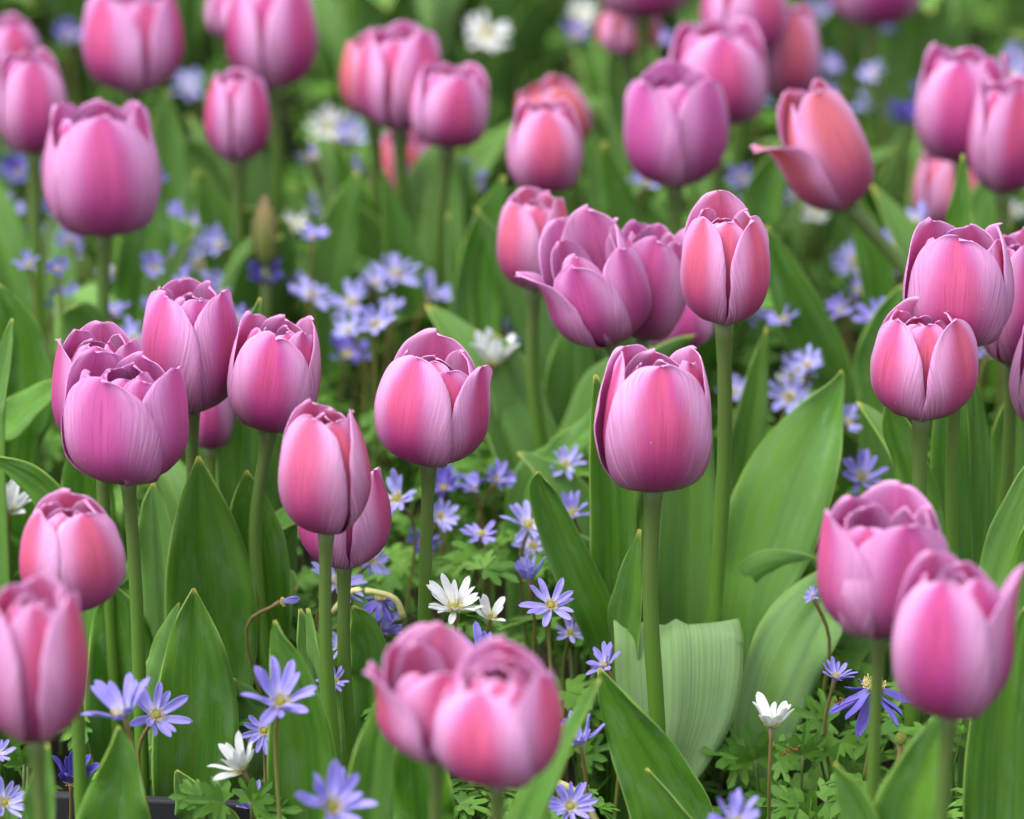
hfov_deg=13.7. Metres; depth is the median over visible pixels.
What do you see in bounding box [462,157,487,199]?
anemone
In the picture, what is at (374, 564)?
anemone
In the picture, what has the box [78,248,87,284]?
anemone
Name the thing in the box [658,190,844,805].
tulip
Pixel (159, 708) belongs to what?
anemone
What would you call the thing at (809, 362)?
anemone
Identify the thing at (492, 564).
foliage
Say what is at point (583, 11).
anemone
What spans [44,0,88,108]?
leaf
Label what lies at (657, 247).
tulip
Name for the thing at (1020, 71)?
anemone
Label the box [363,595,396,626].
anemone
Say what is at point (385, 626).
anemone
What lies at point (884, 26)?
anemone
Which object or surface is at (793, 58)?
tulip
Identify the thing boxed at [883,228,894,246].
anemone
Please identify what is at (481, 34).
anemone
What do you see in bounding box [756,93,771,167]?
anemone
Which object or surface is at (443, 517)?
anemone
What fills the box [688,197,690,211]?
anemone
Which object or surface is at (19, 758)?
anemone plant
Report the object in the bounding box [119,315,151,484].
anemone
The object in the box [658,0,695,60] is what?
anemone
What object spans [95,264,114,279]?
anemone
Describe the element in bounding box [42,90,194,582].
tulip
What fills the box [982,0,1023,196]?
tulip
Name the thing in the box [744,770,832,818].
anemone plant
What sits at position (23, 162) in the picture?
anemone
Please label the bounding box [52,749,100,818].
anemone
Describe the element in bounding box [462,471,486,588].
anemone
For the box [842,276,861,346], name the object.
anemone
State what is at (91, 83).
tulip
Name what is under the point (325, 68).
leaf
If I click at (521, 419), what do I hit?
tulip
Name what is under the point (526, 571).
anemone
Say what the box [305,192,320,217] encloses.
anemone
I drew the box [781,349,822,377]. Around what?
anemone
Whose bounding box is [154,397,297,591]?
tulip
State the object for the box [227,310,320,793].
tulip
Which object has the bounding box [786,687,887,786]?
anemone plant
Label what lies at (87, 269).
anemone
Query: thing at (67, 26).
anemone
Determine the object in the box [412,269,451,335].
anemone
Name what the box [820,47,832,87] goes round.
anemone
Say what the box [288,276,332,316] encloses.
anemone
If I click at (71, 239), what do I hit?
anemone
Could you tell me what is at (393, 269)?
anemone
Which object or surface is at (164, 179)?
anemone
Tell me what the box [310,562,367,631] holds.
anemone
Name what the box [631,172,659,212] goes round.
anemone
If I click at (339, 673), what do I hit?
anemone
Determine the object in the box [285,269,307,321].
anemone
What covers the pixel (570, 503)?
anemone
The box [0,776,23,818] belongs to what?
anemone
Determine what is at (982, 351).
anemone
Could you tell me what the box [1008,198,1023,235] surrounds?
anemone
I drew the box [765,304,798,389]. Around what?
anemone
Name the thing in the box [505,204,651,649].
tulip
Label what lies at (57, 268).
anemone
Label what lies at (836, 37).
tulip
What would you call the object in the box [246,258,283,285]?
anemone
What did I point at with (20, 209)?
anemone
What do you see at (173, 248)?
anemone
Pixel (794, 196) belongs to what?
anemone
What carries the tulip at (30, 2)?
on the ground
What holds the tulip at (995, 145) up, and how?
on the ground
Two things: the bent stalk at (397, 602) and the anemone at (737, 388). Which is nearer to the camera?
the bent stalk at (397, 602)
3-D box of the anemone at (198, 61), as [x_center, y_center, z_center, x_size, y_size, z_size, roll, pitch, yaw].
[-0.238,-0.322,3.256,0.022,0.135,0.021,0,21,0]
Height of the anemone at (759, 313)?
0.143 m
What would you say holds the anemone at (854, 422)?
on the ground
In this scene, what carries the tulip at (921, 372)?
on the ground
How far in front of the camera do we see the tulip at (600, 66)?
2.71 m
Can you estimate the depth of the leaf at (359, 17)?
2.84 m
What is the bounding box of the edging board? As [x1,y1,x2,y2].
[55,791,259,818]
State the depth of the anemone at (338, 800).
1.75 m
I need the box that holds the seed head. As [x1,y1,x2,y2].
[895,731,906,761]
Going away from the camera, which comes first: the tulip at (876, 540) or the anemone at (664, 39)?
the tulip at (876, 540)
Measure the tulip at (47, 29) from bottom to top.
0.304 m
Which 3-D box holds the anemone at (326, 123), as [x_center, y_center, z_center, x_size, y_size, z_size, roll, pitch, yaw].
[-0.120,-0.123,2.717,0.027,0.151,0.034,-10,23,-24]
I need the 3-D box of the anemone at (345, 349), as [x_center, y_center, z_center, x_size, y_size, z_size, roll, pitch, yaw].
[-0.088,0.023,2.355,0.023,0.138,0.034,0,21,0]
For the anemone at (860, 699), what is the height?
0.115 m
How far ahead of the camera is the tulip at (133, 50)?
2.49 m
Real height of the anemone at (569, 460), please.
0.143 m
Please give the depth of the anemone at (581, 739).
1.90 m
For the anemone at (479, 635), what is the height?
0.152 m
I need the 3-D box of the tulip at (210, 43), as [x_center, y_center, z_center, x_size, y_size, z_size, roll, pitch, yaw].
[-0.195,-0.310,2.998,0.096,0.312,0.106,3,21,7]
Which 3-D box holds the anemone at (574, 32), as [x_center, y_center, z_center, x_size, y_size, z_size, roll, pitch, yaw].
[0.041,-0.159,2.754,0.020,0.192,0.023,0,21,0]
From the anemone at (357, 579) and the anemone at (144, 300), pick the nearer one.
the anemone at (357, 579)
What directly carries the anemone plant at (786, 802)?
on the ground
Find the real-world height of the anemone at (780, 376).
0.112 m
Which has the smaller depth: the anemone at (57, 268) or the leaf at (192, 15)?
the anemone at (57, 268)
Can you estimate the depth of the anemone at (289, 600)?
2.00 m
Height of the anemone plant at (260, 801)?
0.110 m
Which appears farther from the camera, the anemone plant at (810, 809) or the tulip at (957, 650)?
the anemone plant at (810, 809)
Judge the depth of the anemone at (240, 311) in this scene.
2.31 m
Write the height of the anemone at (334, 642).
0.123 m
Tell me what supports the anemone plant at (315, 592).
on the ground
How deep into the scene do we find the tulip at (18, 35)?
2.56 m
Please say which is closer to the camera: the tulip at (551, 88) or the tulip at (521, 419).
the tulip at (521, 419)
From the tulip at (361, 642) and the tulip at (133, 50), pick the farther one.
the tulip at (133, 50)
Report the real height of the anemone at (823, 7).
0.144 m
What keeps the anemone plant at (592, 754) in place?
on the ground
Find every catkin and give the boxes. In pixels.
[780,745,800,755]
[833,697,843,704]
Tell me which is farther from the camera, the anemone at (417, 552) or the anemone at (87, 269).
the anemone at (87, 269)
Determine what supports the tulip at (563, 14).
on the ground
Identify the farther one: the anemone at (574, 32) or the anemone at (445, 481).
the anemone at (574, 32)
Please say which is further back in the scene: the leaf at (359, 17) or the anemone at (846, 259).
the leaf at (359, 17)
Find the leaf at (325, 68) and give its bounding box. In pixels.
[217,0,352,165]
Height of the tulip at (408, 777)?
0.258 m
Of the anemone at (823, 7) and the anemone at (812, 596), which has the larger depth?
the anemone at (823, 7)
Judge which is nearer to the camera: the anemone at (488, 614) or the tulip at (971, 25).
the anemone at (488, 614)
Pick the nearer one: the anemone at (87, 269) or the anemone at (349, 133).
the anemone at (87, 269)
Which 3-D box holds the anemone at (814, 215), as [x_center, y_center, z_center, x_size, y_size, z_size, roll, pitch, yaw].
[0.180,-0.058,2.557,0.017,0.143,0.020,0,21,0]
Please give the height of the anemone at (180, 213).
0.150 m
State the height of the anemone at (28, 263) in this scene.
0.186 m
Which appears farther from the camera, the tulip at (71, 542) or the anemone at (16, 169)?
the anemone at (16, 169)
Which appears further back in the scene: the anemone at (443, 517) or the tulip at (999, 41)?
the tulip at (999, 41)
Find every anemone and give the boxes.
[0,152,27,195]
[0,739,16,818]
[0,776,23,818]
[6,480,31,583]
[12,249,38,320]
[15,201,25,215]
[17,157,42,227]
[24,224,49,249]
[34,0,38,37]
[41,197,56,324]
[44,287,71,485]
[45,254,70,314]
[52,226,82,287]
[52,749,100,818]
[54,17,82,107]
[55,27,81,102]
[61,281,79,294]
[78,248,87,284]
[81,672,150,751]
[86,257,88,281]
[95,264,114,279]
[110,301,130,323]
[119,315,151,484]
[129,681,192,818]
[141,251,164,293]
[141,297,147,308]
[160,165,168,181]
[168,199,180,214]
[168,202,197,226]
[169,243,175,260]
[171,68,204,137]
[173,262,187,279]
[183,234,216,280]
[197,32,200,69]
[200,222,231,260]
[207,731,260,815]
[210,270,229,294]
[232,779,260,818]
[234,304,251,325]
[241,655,316,818]
[241,715,268,794]
[245,596,299,707]
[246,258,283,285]
[284,212,309,322]
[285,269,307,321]
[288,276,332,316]
[294,145,321,185]
[295,759,377,818]
[300,223,329,404]
[305,103,346,144]
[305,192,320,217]
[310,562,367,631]
[315,665,349,691]
[323,278,368,415]
[329,333,370,413]
[332,314,366,435]
[332,632,336,658]
[335,115,366,163]
[350,549,389,609]
[351,153,361,172]
[355,304,395,469]
[361,266,397,465]
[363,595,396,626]
[370,253,421,494]
[378,294,404,468]
[380,606,402,634]
[386,468,416,748]
[406,526,442,622]
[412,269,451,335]
[426,573,483,629]
[431,498,459,622]
[434,465,462,624]
[439,468,449,562]
[459,520,496,630]
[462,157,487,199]
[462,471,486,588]
[465,10,511,194]
[468,621,491,646]
[470,327,519,617]
[475,594,505,633]
[477,458,516,636]
[499,500,538,651]
[501,317,519,341]
[511,527,542,648]
[514,556,545,655]
[518,578,573,797]
[549,445,586,679]
[549,781,597,818]
[555,617,583,782]
[561,19,591,201]
[561,490,589,672]
[563,710,605,818]
[567,0,596,177]
[586,641,620,817]
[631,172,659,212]
[657,27,671,55]
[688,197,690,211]
[707,788,759,818]
[715,373,745,421]
[724,161,751,187]
[738,308,769,380]
[752,692,794,818]
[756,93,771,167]
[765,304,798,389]
[769,375,811,414]
[775,369,802,410]
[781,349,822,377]
[784,186,806,374]
[788,344,821,393]
[801,205,829,288]
[803,585,830,704]
[805,0,832,24]
[820,51,841,254]
[822,656,858,778]
[825,292,853,365]
[829,404,861,512]
[829,674,907,780]
[831,238,858,356]
[841,449,889,496]
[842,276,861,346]
[844,25,857,101]
[851,90,886,171]
[851,296,884,322]
[853,396,857,437]
[857,58,886,181]
[863,24,895,120]
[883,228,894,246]
[884,98,915,287]
[907,200,929,224]
[911,76,920,146]
[977,353,990,387]
[978,346,991,396]
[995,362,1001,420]
[997,47,1019,71]
[1000,61,1023,200]
[1007,41,1023,232]
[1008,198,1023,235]
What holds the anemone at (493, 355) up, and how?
on the ground
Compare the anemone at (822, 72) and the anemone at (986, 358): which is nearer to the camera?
the anemone at (986, 358)
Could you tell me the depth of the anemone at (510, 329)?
2.36 m
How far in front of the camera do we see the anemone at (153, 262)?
2.36 m
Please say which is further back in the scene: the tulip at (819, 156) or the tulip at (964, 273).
the tulip at (819, 156)
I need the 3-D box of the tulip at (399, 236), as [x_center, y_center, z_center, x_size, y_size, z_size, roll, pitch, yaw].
[-0.059,-0.066,2.512,0.144,0.202,0.149,0,21,0]
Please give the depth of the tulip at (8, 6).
3.07 m
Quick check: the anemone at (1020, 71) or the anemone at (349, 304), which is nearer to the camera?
the anemone at (349, 304)
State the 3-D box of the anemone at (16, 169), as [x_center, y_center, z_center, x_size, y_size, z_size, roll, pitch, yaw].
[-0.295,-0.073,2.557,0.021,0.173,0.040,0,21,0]
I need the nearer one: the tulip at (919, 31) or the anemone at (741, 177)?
the anemone at (741, 177)
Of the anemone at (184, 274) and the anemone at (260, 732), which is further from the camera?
the anemone at (184, 274)
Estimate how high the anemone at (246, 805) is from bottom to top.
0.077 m
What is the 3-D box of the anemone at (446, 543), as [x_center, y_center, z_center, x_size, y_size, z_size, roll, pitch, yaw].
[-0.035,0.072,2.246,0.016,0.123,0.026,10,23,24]
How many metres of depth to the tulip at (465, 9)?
2.99 m
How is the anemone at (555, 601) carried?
on the ground
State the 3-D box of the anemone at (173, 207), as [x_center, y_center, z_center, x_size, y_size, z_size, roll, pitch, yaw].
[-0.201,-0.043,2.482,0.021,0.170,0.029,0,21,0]
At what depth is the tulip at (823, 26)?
2.87 m
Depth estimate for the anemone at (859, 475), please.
2.14 m
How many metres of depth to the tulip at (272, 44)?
2.51 m
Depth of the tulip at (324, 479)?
1.87 m
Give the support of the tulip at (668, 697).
on the ground
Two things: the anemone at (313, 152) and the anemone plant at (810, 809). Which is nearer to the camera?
the anemone plant at (810, 809)
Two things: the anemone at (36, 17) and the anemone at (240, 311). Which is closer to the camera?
the anemone at (240, 311)
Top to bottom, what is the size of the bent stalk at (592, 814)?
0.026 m
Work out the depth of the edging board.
1.96 m
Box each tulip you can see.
[0,0,20,16]
[0,0,32,5]
[0,13,47,225]
[0,47,78,480]
[0,284,143,791]
[0,572,149,818]
[16,2,30,22]
[19,488,266,818]
[41,0,51,35]
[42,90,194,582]
[61,347,257,795]
[79,0,116,106]
[80,0,249,295]
[141,277,291,691]
[150,0,232,190]
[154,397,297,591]
[169,68,296,319]
[185,0,320,324]
[202,20,266,153]
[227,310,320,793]
[267,398,370,818]
[292,121,519,493]
[295,29,390,456]
[297,467,391,780]
[305,21,474,418]
[320,0,464,138]
[345,621,472,818]
[354,62,488,538]
[374,328,612,815]
[425,175,695,651]
[435,636,601,818]
[452,0,476,37]
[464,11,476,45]
[474,97,582,386]
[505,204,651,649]
[515,74,661,360]
[517,219,685,621]
[522,0,568,92]
[538,7,730,212]
[558,4,566,78]
[568,0,687,208]
[589,344,742,818]
[600,59,773,379]
[642,18,803,437]
[645,480,948,818]
[649,303,712,347]
[650,0,787,227]
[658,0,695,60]
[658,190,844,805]
[669,0,727,180]
[697,0,837,176]
[723,2,896,413]
[732,79,911,506]
[759,0,920,332]
[798,0,865,130]
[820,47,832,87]
[853,284,977,767]
[856,227,1023,509]
[864,0,977,211]
[871,74,1023,437]
[873,550,1023,818]
[902,217,1023,809]
[907,131,977,463]
[915,42,1011,230]
[956,326,1023,811]
[966,10,976,39]
[976,0,1004,63]
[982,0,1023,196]
[999,0,1019,44]
[1011,30,1023,43]
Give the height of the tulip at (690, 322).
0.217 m
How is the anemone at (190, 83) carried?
on the ground
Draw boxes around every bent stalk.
[331,587,406,618]
[558,780,598,818]
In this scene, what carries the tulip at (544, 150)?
on the ground
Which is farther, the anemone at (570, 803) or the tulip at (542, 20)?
the tulip at (542, 20)
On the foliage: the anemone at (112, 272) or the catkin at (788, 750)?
the catkin at (788, 750)
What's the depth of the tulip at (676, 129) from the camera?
2.33 m
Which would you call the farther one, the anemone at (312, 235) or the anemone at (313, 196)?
the anemone at (313, 196)
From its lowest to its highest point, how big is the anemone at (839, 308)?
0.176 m
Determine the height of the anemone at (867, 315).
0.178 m
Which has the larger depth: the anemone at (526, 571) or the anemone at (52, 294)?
the anemone at (52, 294)
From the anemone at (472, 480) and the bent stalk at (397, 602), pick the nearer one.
the bent stalk at (397, 602)
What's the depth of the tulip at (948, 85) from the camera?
2.37 m
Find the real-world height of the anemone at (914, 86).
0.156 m
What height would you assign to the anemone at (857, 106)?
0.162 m
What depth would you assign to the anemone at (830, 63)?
2.82 m
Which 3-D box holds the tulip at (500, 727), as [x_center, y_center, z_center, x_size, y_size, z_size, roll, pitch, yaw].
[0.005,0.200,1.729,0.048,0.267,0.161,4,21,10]
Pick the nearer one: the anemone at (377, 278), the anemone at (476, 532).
the anemone at (476, 532)
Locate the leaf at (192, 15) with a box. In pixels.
[113,0,206,136]
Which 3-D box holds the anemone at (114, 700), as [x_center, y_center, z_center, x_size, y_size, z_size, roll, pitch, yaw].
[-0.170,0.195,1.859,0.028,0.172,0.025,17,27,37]
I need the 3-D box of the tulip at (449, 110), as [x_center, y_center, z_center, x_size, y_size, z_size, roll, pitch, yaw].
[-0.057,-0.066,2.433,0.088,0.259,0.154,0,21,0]
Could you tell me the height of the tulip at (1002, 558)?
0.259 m
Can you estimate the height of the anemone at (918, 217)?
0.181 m
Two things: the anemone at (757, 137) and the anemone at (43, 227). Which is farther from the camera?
the anemone at (757, 137)
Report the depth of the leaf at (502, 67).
2.91 m
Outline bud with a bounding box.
[251,194,278,318]
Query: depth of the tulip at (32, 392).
2.08 m
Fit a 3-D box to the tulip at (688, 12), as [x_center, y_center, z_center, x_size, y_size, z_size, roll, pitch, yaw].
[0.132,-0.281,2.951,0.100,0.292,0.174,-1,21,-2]
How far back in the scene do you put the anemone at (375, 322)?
2.27 m
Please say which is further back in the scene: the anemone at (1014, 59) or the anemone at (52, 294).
the anemone at (1014, 59)
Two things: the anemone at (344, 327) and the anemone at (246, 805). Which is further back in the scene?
the anemone at (344, 327)
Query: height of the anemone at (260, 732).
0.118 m
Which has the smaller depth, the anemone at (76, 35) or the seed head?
the seed head
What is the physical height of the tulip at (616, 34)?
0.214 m
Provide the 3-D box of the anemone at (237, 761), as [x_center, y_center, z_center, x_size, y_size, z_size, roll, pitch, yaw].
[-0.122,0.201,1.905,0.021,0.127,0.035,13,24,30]
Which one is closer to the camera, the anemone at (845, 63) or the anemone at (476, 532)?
the anemone at (476, 532)
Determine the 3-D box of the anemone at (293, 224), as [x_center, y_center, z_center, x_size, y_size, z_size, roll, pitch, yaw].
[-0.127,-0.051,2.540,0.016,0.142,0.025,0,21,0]
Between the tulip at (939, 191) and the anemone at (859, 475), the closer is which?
the anemone at (859, 475)
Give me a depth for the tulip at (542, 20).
3.02 m
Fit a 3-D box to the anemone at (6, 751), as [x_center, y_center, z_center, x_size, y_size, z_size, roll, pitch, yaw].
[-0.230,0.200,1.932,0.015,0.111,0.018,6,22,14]
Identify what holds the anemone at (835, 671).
on the ground
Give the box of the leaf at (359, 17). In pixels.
[339,0,461,181]
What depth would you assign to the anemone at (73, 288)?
2.42 m
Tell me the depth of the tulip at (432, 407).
1.95 m
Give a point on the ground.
(300, 148)
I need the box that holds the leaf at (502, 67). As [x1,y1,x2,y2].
[440,0,537,203]
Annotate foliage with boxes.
[0,0,1023,818]
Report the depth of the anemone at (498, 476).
2.17 m
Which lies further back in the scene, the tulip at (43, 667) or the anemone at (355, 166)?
the anemone at (355, 166)
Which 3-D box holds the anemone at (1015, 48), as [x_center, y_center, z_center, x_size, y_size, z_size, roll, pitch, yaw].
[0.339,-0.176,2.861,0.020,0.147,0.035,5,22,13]
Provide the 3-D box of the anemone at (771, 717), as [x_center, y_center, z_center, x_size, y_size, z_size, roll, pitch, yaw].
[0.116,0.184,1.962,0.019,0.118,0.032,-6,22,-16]
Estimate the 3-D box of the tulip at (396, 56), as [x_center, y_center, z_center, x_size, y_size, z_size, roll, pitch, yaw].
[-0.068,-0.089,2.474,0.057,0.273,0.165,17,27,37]
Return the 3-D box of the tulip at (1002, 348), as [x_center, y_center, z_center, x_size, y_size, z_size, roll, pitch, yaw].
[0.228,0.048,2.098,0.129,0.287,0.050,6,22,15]
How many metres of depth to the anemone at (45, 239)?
2.45 m
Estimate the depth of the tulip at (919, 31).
2.84 m
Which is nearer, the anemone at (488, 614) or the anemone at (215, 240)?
the anemone at (488, 614)
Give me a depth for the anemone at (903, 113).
2.63 m
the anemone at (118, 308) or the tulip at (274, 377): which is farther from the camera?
the anemone at (118, 308)
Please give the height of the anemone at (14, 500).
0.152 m
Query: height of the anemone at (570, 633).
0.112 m
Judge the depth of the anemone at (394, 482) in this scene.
2.09 m
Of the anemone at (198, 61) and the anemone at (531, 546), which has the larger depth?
the anemone at (198, 61)
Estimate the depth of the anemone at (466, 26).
3.14 m
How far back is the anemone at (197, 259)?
2.48 m
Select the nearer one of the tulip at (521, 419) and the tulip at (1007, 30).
the tulip at (521, 419)
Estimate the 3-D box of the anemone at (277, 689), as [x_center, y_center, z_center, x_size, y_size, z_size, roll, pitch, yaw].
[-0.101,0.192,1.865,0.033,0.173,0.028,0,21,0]
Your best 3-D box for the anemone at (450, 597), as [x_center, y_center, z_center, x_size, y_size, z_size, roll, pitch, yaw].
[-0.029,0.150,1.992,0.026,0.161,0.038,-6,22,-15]
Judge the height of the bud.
0.192 m
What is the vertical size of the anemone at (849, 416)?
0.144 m
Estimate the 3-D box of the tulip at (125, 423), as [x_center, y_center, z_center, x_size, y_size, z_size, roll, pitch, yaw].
[-0.170,0.092,2.003,0.069,0.272,0.123,8,22,19]
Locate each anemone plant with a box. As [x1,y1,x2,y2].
[3,737,47,818]
[168,776,302,818]
[297,586,332,619]
[547,621,608,818]
[699,723,805,792]
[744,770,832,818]
[755,720,839,818]
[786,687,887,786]
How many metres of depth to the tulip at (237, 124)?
2.42 m
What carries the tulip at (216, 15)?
on the ground
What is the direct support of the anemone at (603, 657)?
on the ground
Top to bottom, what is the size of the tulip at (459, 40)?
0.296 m
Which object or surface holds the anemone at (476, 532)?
on the ground
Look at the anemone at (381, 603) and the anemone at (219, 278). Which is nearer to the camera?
the anemone at (381, 603)
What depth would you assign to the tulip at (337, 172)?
2.48 m
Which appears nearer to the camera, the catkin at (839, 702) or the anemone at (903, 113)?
the catkin at (839, 702)
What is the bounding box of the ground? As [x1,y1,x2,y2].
[4,0,1023,818]
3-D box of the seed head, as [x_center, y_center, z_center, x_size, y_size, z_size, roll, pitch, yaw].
[0.178,0.189,1.980,0.008,0.088,0.010,0,21,0]
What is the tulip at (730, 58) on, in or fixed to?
on the ground
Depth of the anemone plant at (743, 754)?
2.01 m
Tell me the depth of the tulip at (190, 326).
2.01 m
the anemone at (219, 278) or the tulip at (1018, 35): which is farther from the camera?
the tulip at (1018, 35)
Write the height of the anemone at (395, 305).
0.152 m
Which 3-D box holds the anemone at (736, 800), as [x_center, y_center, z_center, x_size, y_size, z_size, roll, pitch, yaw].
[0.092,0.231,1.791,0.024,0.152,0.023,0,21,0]
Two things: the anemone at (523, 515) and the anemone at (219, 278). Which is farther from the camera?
the anemone at (219, 278)
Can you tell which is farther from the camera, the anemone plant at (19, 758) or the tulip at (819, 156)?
the tulip at (819, 156)
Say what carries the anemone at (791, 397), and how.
on the ground
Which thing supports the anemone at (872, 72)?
on the ground
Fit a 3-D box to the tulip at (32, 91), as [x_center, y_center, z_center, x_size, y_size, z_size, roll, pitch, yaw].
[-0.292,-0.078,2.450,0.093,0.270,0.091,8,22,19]
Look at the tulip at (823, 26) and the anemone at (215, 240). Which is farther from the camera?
the tulip at (823, 26)
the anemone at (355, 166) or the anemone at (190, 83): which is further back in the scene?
the anemone at (190, 83)
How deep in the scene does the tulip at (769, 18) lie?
2.50 m
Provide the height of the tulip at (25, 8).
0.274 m
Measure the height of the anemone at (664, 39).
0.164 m
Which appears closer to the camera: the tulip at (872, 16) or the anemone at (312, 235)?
the anemone at (312, 235)

